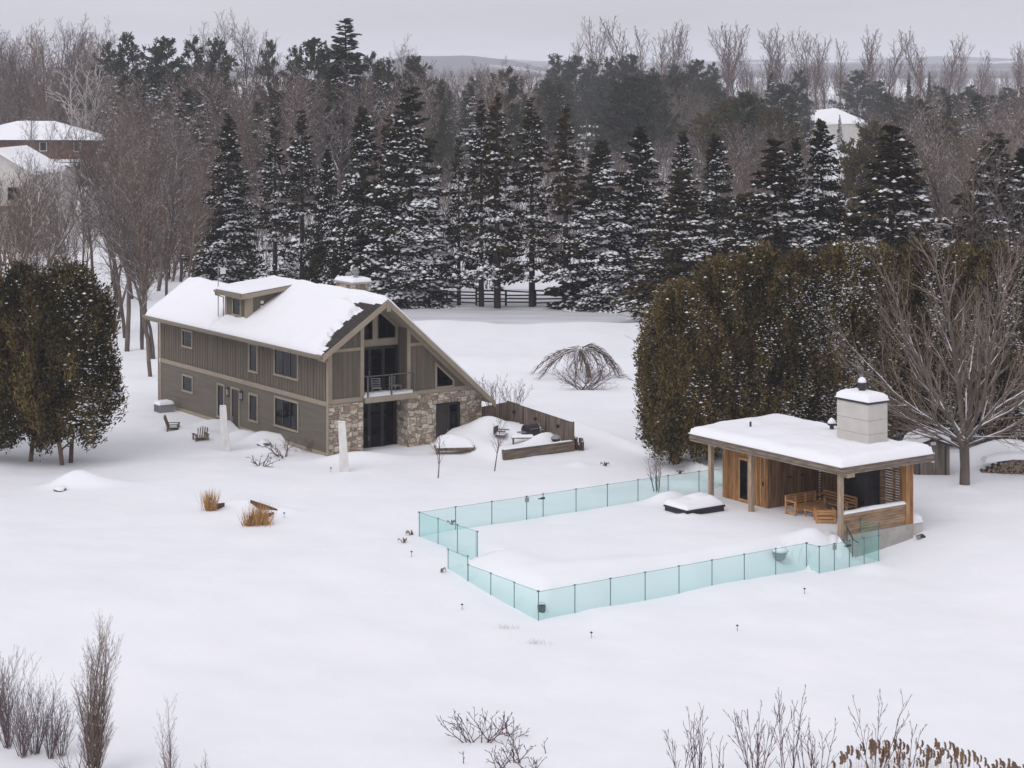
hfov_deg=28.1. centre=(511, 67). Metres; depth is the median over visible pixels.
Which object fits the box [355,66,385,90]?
bare tree
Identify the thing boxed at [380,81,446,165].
bare tree
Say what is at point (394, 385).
balcony chair
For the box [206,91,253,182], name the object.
spruce
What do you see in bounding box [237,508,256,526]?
ornamental grass
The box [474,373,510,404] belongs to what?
shrub
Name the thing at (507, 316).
driveway
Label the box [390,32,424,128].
bare tree
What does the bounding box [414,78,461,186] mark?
pine
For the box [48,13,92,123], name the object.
bare tree
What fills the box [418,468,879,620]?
glass fence
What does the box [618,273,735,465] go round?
cedar
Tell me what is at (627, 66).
pine
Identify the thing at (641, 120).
pine
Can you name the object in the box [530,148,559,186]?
thicket
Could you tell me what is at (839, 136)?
spruce
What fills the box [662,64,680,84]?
pine
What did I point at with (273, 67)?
bare tree
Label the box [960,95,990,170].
conifer
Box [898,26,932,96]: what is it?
poplar
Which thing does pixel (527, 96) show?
bare tree
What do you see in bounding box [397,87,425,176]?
spruce
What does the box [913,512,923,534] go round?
pool heater
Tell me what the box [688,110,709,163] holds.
bare tree
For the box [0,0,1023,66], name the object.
sky
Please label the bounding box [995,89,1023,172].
bare tree
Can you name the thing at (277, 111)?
spruce
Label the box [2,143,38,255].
bare tree
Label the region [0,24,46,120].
bare tree
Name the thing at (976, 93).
conifer
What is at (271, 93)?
spruce
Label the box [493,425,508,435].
patio chair
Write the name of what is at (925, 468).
door
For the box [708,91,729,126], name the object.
pine
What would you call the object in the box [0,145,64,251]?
pale house
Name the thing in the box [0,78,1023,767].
snow ground
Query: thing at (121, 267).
bare tree
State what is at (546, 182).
thicket
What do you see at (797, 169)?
spruce
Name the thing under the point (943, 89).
conifer
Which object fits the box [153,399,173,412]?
heat pump
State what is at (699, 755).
red shrub
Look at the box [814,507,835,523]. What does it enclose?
armchair
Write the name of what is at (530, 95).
bare tree
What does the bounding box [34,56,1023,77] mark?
hills
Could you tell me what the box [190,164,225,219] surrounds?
thicket
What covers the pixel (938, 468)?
door
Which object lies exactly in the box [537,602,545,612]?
dark bucket
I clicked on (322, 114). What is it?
bare tree
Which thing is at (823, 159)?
spruce
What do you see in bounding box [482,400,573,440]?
board fence
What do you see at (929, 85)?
spruce
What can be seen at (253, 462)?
shrub
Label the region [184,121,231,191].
bare tree
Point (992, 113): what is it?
bare tree
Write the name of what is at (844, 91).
bare tree
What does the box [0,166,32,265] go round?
thicket
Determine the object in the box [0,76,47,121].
bare tree
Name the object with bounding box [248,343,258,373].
window
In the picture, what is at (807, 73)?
poplar
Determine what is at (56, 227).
bare tree
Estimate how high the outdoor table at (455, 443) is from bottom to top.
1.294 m
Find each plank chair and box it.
[164,415,179,431]
[192,426,209,441]
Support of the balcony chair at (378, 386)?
on the house at (287, 359)
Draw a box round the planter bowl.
[772,546,788,560]
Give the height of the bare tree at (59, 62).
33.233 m
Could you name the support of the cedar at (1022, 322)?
on the snow ground at (326, 620)
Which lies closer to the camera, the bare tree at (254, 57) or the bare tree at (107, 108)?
the bare tree at (107, 108)
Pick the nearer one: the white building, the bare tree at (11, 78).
the bare tree at (11, 78)
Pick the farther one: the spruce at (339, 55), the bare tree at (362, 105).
the spruce at (339, 55)
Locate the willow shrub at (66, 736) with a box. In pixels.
[47,695,80,755]
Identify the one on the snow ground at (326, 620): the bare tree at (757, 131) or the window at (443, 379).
the bare tree at (757, 131)
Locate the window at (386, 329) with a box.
[378,314,394,338]
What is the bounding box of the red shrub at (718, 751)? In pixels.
[707,733,726,767]
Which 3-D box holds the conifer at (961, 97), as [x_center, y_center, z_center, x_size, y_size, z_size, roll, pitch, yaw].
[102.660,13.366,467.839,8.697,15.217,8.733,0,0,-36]
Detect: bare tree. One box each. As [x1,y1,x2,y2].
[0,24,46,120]
[0,27,53,120]
[0,29,11,117]
[0,32,17,121]
[0,36,31,122]
[0,38,12,103]
[0,76,14,123]
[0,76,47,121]
[0,81,10,123]
[0,153,124,275]
[0,172,10,277]
[1,25,68,120]
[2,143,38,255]
[2,153,74,265]
[3,54,39,120]
[6,84,20,122]
[7,28,43,120]
[9,149,46,270]
[16,17,55,118]
[16,103,41,150]
[21,28,78,121]
[26,159,83,269]
[27,153,65,267]
[36,75,86,124]
[37,34,96,116]
[40,112,77,161]
[42,76,64,123]
[46,17,83,94]
[47,71,81,125]
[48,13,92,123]
[51,116,99,278]
[53,23,96,102]
[55,114,139,298]
[56,74,77,126]
[63,140,97,277]
[64,116,137,337]
[65,16,118,127]
[66,34,127,115]
[69,31,103,123]
[72,24,102,92]
[74,131,149,306]
[75,32,108,127]
[77,62,126,134]
[78,38,124,125]
[87,162,173,358]
[90,114,159,188]
[91,80,137,161]
[92,88,172,351]
[93,95,139,131]
[100,128,167,376]
[101,161,168,349]
[102,77,139,141]
[103,135,169,332]
[104,69,154,192]
[111,68,167,151]
[124,122,154,188]
[126,118,174,199]
[135,105,175,177]
[139,93,215,290]
[140,85,165,156]
[145,66,208,151]
[147,128,193,295]
[152,86,191,132]
[156,112,198,184]
[158,101,202,281]
[159,115,202,224]
[167,136,226,277]
[168,151,208,276]
[172,72,206,133]
[178,57,268,212]
[182,59,209,84]
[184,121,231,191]
[190,22,218,102]
[192,113,225,188]
[194,65,254,210]
[195,180,231,247]
[207,11,251,90]
[210,71,246,137]
[218,71,266,223]
[223,65,265,166]
[224,68,286,157]
[227,8,265,124]
[237,27,275,139]
[249,53,323,208]
[251,74,313,136]
[257,32,292,103]
[277,71,322,180]
[279,72,300,107]
[281,74,334,204]
[305,72,345,175]
[312,68,384,205]
[334,62,398,181]
[344,83,397,180]
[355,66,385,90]
[365,78,438,164]
[376,83,436,166]
[379,92,407,129]
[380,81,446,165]
[389,44,417,88]
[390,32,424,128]
[402,71,430,157]
[407,60,453,183]
[426,77,446,131]
[438,71,473,153]
[451,72,462,108]
[455,72,489,111]
[459,69,480,109]
[461,70,490,111]
[464,58,492,130]
[464,66,486,104]
[469,58,513,198]
[485,76,519,132]
[487,63,528,134]
[504,67,532,104]
[514,78,540,115]
[517,68,549,127]
[525,73,543,134]
[564,84,577,123]
[656,93,686,159]
[658,78,679,125]
[668,94,689,158]
[679,76,715,156]
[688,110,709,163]
[691,90,712,127]
[703,122,763,189]
[718,120,759,194]
[721,120,757,212]
[748,116,769,171]
[750,76,767,104]
[750,77,766,102]
[757,135,790,195]
[762,114,794,220]
[798,141,809,188]
[817,93,834,108]
[834,75,851,111]
[851,102,903,163]
[864,103,885,135]
[881,95,932,152]
[885,92,926,165]
[904,106,991,233]
[910,130,971,238]
[911,91,948,173]
[914,135,970,217]
[915,130,960,235]
[916,138,960,207]
[917,136,950,212]
[918,87,948,122]
[920,99,969,130]
[929,111,967,211]
[934,78,948,106]
[934,121,999,238]
[934,159,968,241]
[943,112,1013,253]
[950,94,992,225]
[951,95,969,136]
[955,94,1013,190]
[959,115,1021,230]
[962,131,1023,252]
[964,96,1003,131]
[982,78,993,95]
[982,113,1003,131]
[985,92,1023,152]
[989,86,1023,149]
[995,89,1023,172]
[1001,118,1017,179]
[1003,91,1023,128]
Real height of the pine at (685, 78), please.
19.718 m
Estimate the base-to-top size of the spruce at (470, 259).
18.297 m
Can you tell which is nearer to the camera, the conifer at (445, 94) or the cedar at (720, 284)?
the cedar at (720, 284)
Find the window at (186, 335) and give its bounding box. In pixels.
[181,328,192,348]
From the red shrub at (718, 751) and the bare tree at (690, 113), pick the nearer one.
the red shrub at (718, 751)
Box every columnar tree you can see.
[70,612,123,767]
[154,693,180,767]
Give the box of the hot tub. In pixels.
[663,492,724,513]
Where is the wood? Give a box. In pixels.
[3,61,1023,159]
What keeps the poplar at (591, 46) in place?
on the snow ground at (326, 620)
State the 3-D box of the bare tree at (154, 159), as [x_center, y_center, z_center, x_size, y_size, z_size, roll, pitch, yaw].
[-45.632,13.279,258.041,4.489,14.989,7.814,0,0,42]
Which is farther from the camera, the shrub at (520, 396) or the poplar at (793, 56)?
the poplar at (793, 56)
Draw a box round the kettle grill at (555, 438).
[551,433,560,441]
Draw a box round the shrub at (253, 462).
[246,454,279,466]
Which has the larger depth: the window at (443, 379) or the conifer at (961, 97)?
the conifer at (961, 97)
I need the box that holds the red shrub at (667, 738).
[663,729,698,767]
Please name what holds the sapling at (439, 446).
on the snow ground at (326, 620)
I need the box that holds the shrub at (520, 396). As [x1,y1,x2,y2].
[497,379,532,404]
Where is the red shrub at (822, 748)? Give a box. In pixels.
[795,718,838,767]
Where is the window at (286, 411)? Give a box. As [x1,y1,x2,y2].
[273,395,298,432]
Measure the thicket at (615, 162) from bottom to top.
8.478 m
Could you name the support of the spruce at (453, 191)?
on the snow ground at (326, 620)
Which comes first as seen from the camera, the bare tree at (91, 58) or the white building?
the bare tree at (91, 58)
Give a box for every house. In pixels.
[0,120,108,185]
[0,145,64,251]
[143,263,495,455]
[689,377,934,556]
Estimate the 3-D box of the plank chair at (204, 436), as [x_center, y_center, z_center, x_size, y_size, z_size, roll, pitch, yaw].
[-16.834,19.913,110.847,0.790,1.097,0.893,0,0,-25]
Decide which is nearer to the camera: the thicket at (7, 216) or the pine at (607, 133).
the thicket at (7, 216)
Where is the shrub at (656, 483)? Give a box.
[644,447,663,491]
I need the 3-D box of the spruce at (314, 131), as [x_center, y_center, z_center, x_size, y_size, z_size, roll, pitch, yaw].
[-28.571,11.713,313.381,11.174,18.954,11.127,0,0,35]
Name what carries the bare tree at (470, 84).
on the snow ground at (326, 620)
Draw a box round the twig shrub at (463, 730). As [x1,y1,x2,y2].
[436,711,496,742]
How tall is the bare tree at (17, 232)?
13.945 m
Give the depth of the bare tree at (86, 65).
477.56 m
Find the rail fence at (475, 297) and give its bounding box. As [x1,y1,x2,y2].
[386,290,594,305]
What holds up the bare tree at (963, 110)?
on the snow ground at (326, 620)
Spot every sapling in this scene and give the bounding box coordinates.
[427,428,445,477]
[491,405,506,470]
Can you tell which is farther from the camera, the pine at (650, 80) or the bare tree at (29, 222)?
the pine at (650, 80)
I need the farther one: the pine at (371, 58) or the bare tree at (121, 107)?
the pine at (371, 58)
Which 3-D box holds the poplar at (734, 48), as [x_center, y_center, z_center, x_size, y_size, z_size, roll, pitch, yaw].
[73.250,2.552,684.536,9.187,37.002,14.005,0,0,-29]
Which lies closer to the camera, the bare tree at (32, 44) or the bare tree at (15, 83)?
the bare tree at (15, 83)
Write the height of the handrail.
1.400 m
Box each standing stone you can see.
[219,405,229,451]
[338,421,348,471]
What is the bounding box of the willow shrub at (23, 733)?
[0,672,54,757]
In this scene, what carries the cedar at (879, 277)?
on the snow ground at (326, 620)
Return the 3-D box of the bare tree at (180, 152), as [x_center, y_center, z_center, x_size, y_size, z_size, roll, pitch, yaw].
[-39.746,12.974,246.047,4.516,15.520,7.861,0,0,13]
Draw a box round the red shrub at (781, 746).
[773,686,809,767]
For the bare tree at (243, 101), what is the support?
on the snow ground at (326, 620)
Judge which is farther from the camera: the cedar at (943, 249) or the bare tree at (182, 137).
the bare tree at (182, 137)
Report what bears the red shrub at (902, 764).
on the snow ground at (326, 620)
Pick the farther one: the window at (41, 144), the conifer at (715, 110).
the conifer at (715, 110)
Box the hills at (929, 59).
[0,56,1023,73]
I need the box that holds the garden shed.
[903,427,951,474]
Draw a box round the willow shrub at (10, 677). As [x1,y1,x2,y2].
[0,645,36,734]
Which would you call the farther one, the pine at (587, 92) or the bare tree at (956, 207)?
the pine at (587, 92)
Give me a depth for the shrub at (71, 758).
62.30 m
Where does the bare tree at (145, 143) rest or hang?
on the snow ground at (326, 620)
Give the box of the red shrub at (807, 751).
[796,732,819,767]
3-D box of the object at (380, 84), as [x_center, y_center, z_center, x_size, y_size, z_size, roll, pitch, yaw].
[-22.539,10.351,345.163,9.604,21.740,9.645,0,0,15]
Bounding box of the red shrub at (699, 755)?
[683,702,707,767]
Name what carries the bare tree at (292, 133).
on the snow ground at (326, 620)
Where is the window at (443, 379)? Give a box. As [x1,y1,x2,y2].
[435,362,454,388]
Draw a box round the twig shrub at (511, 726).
[490,711,528,736]
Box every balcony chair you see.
[371,378,380,391]
[389,376,401,390]
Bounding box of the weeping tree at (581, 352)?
[529,343,627,383]
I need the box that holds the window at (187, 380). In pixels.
[181,374,193,393]
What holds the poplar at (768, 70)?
on the snow ground at (326, 620)
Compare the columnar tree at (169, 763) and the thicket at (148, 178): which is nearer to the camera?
the columnar tree at (169, 763)
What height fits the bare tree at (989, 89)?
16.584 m
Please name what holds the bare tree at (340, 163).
on the snow ground at (326, 620)
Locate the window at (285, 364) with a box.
[273,349,298,380]
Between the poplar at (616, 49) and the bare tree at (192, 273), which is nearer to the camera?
the bare tree at (192, 273)
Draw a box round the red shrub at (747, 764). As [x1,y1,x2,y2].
[723,691,783,767]
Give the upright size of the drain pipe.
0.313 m
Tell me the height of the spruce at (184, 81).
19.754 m
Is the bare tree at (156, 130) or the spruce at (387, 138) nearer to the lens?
the spruce at (387, 138)
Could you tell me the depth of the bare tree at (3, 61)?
460.41 m
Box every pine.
[76,31,150,129]
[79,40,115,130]
[139,35,201,117]
[175,35,208,88]
[195,36,247,124]
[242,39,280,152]
[268,44,310,115]
[273,37,338,119]
[357,51,383,88]
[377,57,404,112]
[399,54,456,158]
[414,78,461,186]
[531,78,557,128]
[534,53,574,90]
[539,80,590,153]
[550,75,576,123]
[556,54,595,126]
[563,88,590,131]
[570,74,674,160]
[572,77,605,134]
[574,59,608,135]
[575,73,622,133]
[583,77,648,167]
[597,56,625,118]
[598,82,633,135]
[615,54,656,88]
[618,73,688,153]
[624,71,644,109]
[630,72,680,155]
[643,67,656,74]
[652,74,697,147]
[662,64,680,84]
[663,72,704,116]
[671,96,776,183]
[683,59,721,99]
[692,79,718,116]
[704,77,732,97]
[705,61,722,92]
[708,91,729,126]
[746,104,810,192]
[789,69,817,130]
[822,69,882,118]
[831,142,888,220]
[835,120,920,221]
[854,80,893,119]
[957,87,975,115]
[1011,119,1023,153]
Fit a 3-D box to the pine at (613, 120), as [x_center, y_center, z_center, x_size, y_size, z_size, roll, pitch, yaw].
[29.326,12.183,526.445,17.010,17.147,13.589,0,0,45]
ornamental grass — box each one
[197,487,220,510]
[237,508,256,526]
[241,501,277,526]
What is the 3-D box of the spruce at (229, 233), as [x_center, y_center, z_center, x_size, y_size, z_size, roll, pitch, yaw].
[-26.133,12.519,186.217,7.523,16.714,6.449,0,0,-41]
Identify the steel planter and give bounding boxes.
[216,503,224,508]
[250,500,276,510]
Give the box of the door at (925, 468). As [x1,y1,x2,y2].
[920,462,931,474]
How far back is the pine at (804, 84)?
519.56 m
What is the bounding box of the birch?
[45,58,114,131]
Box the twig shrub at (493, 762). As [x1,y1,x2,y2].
[485,746,518,767]
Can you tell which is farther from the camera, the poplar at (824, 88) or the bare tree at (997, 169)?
the poplar at (824, 88)
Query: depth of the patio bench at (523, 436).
108.19 m
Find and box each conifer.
[432,79,462,131]
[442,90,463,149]
[458,76,484,121]
[458,90,468,139]
[465,66,537,181]
[511,78,581,159]
[514,94,541,172]
[549,83,574,158]
[688,99,728,161]
[692,90,777,192]
[754,98,779,136]
[758,83,811,135]
[780,89,820,144]
[781,103,808,163]
[860,92,896,126]
[864,97,906,142]
[881,99,897,124]
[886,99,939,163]
[900,97,915,134]
[922,85,966,128]
[926,94,939,119]
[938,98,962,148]
[939,94,960,116]
[954,92,968,129]
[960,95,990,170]
[963,84,984,104]
[967,95,1005,124]
[992,86,1018,126]
[1004,86,1023,120]
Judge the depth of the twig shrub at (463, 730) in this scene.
65.92 m
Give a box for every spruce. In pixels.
[14,81,32,120]
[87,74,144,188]
[97,60,126,161]
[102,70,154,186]
[139,78,152,109]
[144,70,171,138]
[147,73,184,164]
[157,89,207,195]
[160,70,187,124]
[168,84,232,212]
[180,76,195,98]
[182,113,262,283]
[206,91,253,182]
[226,102,281,213]
[243,120,298,279]
[249,90,312,208]
[250,87,292,192]
[268,108,326,279]
[290,96,314,178]
[296,149,352,285]
[298,18,405,206]
[300,81,313,120]
[300,83,349,188]
[321,105,404,304]
[342,86,461,308]
[365,114,407,289]
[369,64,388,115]
[382,87,422,166]
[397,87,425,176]
[438,139,478,304]
[448,98,508,306]
[452,84,485,170]
[455,92,537,307]
[484,73,504,132]
[496,97,562,306]
[517,76,526,126]
[525,104,596,301]
[543,139,654,312]
[584,126,693,299]
[608,168,726,322]
[667,131,703,276]
[680,132,745,277]
[717,193,760,258]
[721,137,833,265]
[764,72,776,107]
[776,83,785,110]
[778,137,811,253]
[792,118,856,254]
[801,122,813,189]
[817,123,961,255]
[835,206,868,243]
[836,114,842,149]
[887,141,931,251]
[904,73,911,106]
[925,72,931,105]
[945,132,1023,253]
[978,95,994,130]
[986,148,1023,252]
[1003,100,1014,140]
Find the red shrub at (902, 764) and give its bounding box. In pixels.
[894,720,927,767]
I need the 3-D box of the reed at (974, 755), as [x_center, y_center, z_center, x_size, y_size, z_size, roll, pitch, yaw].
[14.113,21.788,62.504,0.154,1.914,0.100,0,0,27]
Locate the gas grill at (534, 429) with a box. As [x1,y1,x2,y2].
[517,423,543,435]
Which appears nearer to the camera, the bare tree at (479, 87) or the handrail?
the handrail
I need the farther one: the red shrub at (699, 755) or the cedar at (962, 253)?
the cedar at (962, 253)
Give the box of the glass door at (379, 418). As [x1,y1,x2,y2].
[363,400,395,447]
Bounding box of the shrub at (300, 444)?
[282,436,312,452]
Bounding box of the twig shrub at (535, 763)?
[516,757,546,767]
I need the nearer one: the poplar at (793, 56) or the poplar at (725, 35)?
the poplar at (793, 56)
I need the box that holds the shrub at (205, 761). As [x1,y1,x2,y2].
[194,750,209,767]
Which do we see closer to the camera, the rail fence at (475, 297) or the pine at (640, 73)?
the rail fence at (475, 297)
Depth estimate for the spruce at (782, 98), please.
469.47 m
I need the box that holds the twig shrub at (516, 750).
[493,732,535,762]
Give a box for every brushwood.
[13,169,235,281]
[189,127,811,288]
[615,116,1010,242]
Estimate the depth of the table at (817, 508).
91.94 m
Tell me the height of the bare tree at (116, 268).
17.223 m
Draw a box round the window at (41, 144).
[39,142,46,150]
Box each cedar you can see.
[0,257,71,461]
[0,277,16,450]
[6,253,128,465]
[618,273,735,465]
[673,249,774,459]
[722,237,817,419]
[725,251,742,268]
[767,244,849,423]
[797,236,889,425]
[844,240,925,439]
[847,237,883,260]
[881,233,969,442]
[919,238,1013,446]
[923,240,953,332]
[958,235,1023,440]
[998,243,1023,439]
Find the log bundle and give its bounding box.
[574,436,583,450]
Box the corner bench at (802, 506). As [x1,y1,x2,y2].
[785,490,825,515]
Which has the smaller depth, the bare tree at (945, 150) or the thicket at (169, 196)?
the bare tree at (945, 150)
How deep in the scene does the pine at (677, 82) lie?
469.99 m
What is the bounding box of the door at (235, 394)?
[231,386,239,428]
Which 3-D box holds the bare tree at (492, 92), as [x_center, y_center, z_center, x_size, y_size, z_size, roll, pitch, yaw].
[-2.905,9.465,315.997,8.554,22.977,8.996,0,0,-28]
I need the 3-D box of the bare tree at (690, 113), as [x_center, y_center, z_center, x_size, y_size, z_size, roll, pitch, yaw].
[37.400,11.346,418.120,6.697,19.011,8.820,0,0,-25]
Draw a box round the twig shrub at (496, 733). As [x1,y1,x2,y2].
[467,707,512,742]
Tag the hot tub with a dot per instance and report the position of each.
(700, 503)
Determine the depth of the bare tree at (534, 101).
412.25 m
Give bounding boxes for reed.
[850,745,853,766]
[960,748,964,763]
[972,750,976,764]
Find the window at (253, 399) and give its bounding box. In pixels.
[248,392,258,423]
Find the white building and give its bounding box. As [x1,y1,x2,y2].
[809,108,867,143]
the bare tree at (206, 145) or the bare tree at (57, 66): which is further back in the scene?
the bare tree at (57, 66)
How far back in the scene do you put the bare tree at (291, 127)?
251.08 m
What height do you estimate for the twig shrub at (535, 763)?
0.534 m
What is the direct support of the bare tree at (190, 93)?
on the snow ground at (326, 620)
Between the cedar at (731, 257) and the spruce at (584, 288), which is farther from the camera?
the spruce at (584, 288)
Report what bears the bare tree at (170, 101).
on the snow ground at (326, 620)
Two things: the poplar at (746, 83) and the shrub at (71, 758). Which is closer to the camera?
the shrub at (71, 758)
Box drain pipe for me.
[916,534,925,537]
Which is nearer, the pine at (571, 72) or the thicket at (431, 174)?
the thicket at (431, 174)
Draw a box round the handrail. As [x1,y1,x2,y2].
[846,526,858,556]
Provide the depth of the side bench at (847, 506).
93.04 m
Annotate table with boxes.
[434,434,474,453]
[803,506,836,519]
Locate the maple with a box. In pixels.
[816,199,1023,484]
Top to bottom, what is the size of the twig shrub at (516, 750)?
0.976 m
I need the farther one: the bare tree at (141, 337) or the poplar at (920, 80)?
the poplar at (920, 80)
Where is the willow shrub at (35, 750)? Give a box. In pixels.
[4,681,66,754]
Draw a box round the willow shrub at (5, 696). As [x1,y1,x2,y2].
[0,647,42,748]
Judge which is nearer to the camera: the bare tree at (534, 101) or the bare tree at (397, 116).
the bare tree at (397, 116)
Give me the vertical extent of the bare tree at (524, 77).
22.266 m
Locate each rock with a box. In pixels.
[53,486,66,491]
[257,439,270,445]
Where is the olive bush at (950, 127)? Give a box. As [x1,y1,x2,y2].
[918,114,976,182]
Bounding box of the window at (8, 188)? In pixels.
[7,187,20,200]
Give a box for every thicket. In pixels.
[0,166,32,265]
[0,186,20,251]
[0,201,37,269]
[0,202,32,263]
[28,201,64,273]
[68,201,111,266]
[104,168,165,232]
[142,156,158,195]
[143,187,190,278]
[145,175,194,232]
[154,178,210,267]
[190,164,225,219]
[254,198,291,249]
[284,189,306,235]
[304,185,315,223]
[416,159,445,193]
[419,174,449,218]
[430,183,461,236]
[436,153,475,213]
[463,162,483,209]
[468,162,491,222]
[522,163,572,212]
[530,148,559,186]
[534,163,563,211]
[551,181,582,234]
[602,149,626,182]
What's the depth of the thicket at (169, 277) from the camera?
195.21 m
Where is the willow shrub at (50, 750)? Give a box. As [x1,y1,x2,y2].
[21,672,73,758]
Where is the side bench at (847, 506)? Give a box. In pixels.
[816,490,857,510]
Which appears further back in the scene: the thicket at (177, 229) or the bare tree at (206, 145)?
the bare tree at (206, 145)
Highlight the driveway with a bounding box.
[402,309,636,323]
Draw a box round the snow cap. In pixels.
[980,451,1023,463]
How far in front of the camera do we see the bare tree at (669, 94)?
456.02 m
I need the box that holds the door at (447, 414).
[436,401,459,438]
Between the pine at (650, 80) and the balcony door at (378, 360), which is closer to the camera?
the balcony door at (378, 360)
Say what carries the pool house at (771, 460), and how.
on the snow ground at (326, 620)
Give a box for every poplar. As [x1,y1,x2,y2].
[568,36,586,87]
[576,16,604,84]
[581,27,610,121]
[599,13,640,76]
[633,27,650,74]
[649,29,671,78]
[659,20,689,78]
[661,20,686,78]
[671,29,692,72]
[708,24,746,96]
[717,24,749,92]
[718,22,741,98]
[737,45,755,108]
[758,24,784,85]
[758,27,794,86]
[760,33,790,107]
[787,30,806,110]
[792,26,817,117]
[803,34,835,107]
[807,34,831,109]
[829,39,849,109]
[854,27,880,113]
[863,35,882,106]
[877,30,914,95]
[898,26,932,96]
[911,44,927,98]
[941,34,968,101]
[948,40,974,96]
[973,50,993,95]
[1004,41,1023,93]
[1009,41,1023,96]
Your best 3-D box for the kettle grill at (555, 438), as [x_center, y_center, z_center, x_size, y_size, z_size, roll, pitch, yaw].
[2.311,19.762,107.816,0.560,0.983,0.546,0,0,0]
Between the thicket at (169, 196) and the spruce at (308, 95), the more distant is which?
the spruce at (308, 95)
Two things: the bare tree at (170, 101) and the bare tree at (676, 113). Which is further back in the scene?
the bare tree at (676, 113)
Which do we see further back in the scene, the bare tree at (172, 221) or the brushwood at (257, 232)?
the brushwood at (257, 232)
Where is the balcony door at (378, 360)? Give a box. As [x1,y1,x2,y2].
[364,344,397,391]
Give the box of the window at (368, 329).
[364,320,372,339]
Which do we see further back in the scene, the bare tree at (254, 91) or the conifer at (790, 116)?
the conifer at (790, 116)
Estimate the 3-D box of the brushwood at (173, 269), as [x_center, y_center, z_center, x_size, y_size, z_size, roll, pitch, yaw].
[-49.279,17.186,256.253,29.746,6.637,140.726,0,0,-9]
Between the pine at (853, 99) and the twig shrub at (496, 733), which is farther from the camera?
the pine at (853, 99)
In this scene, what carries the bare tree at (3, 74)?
on the snow ground at (326, 620)
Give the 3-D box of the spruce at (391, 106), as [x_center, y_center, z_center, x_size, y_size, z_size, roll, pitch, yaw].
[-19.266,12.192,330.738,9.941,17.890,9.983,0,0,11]
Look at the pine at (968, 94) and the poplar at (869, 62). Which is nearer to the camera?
the pine at (968, 94)
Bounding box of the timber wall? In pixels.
[502,440,574,459]
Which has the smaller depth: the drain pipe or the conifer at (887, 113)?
the drain pipe
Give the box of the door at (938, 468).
[932,448,944,474]
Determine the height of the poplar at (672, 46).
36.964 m
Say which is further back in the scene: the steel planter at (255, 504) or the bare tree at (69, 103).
the bare tree at (69, 103)
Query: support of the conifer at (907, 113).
on the snow ground at (326, 620)
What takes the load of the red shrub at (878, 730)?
on the snow ground at (326, 620)
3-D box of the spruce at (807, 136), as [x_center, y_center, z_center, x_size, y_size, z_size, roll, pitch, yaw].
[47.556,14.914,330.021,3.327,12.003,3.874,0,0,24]
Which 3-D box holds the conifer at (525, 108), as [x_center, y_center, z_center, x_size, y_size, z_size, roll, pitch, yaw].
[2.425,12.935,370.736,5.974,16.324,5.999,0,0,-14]
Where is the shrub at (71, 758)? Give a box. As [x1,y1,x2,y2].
[52,724,108,767]
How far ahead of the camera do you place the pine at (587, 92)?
574.16 m
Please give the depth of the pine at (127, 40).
384.43 m
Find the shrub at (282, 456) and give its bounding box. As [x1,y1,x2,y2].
[262,439,291,457]
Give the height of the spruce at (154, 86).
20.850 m
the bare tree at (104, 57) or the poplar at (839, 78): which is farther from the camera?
the poplar at (839, 78)
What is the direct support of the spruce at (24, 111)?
on the snow ground at (326, 620)
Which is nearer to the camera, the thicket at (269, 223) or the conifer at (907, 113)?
the thicket at (269, 223)
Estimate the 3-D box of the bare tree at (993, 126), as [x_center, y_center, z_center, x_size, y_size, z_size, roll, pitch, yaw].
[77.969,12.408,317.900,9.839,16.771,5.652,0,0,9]
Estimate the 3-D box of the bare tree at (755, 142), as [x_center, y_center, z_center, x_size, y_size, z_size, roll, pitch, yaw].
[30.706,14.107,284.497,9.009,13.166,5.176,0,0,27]
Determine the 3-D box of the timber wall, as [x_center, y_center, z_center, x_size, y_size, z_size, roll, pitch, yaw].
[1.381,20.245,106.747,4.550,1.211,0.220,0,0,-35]
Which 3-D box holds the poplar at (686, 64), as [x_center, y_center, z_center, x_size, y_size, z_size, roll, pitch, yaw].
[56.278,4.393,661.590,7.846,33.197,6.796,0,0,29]
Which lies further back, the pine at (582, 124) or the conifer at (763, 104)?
the pine at (582, 124)
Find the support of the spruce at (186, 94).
on the snow ground at (326, 620)
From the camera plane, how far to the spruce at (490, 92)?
419.49 m
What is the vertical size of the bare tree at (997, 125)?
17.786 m
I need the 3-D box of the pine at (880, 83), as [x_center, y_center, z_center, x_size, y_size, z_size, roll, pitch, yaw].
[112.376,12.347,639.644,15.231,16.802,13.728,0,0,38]
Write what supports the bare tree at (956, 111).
on the snow ground at (326, 620)
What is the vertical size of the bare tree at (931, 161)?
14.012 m
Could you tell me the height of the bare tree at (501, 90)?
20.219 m
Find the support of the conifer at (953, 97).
on the snow ground at (326, 620)
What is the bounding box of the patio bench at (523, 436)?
[511,434,533,443]
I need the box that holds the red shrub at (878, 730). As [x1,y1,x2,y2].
[848,689,910,767]
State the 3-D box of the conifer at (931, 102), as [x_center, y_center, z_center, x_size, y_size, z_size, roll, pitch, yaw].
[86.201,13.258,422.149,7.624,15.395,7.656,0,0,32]
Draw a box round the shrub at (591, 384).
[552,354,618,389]
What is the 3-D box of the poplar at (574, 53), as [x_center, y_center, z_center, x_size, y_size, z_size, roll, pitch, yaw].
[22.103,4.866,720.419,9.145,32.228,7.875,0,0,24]
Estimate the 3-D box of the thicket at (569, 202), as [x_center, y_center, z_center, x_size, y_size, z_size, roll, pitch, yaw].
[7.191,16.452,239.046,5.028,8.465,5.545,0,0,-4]
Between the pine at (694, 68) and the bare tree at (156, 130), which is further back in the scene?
the pine at (694, 68)

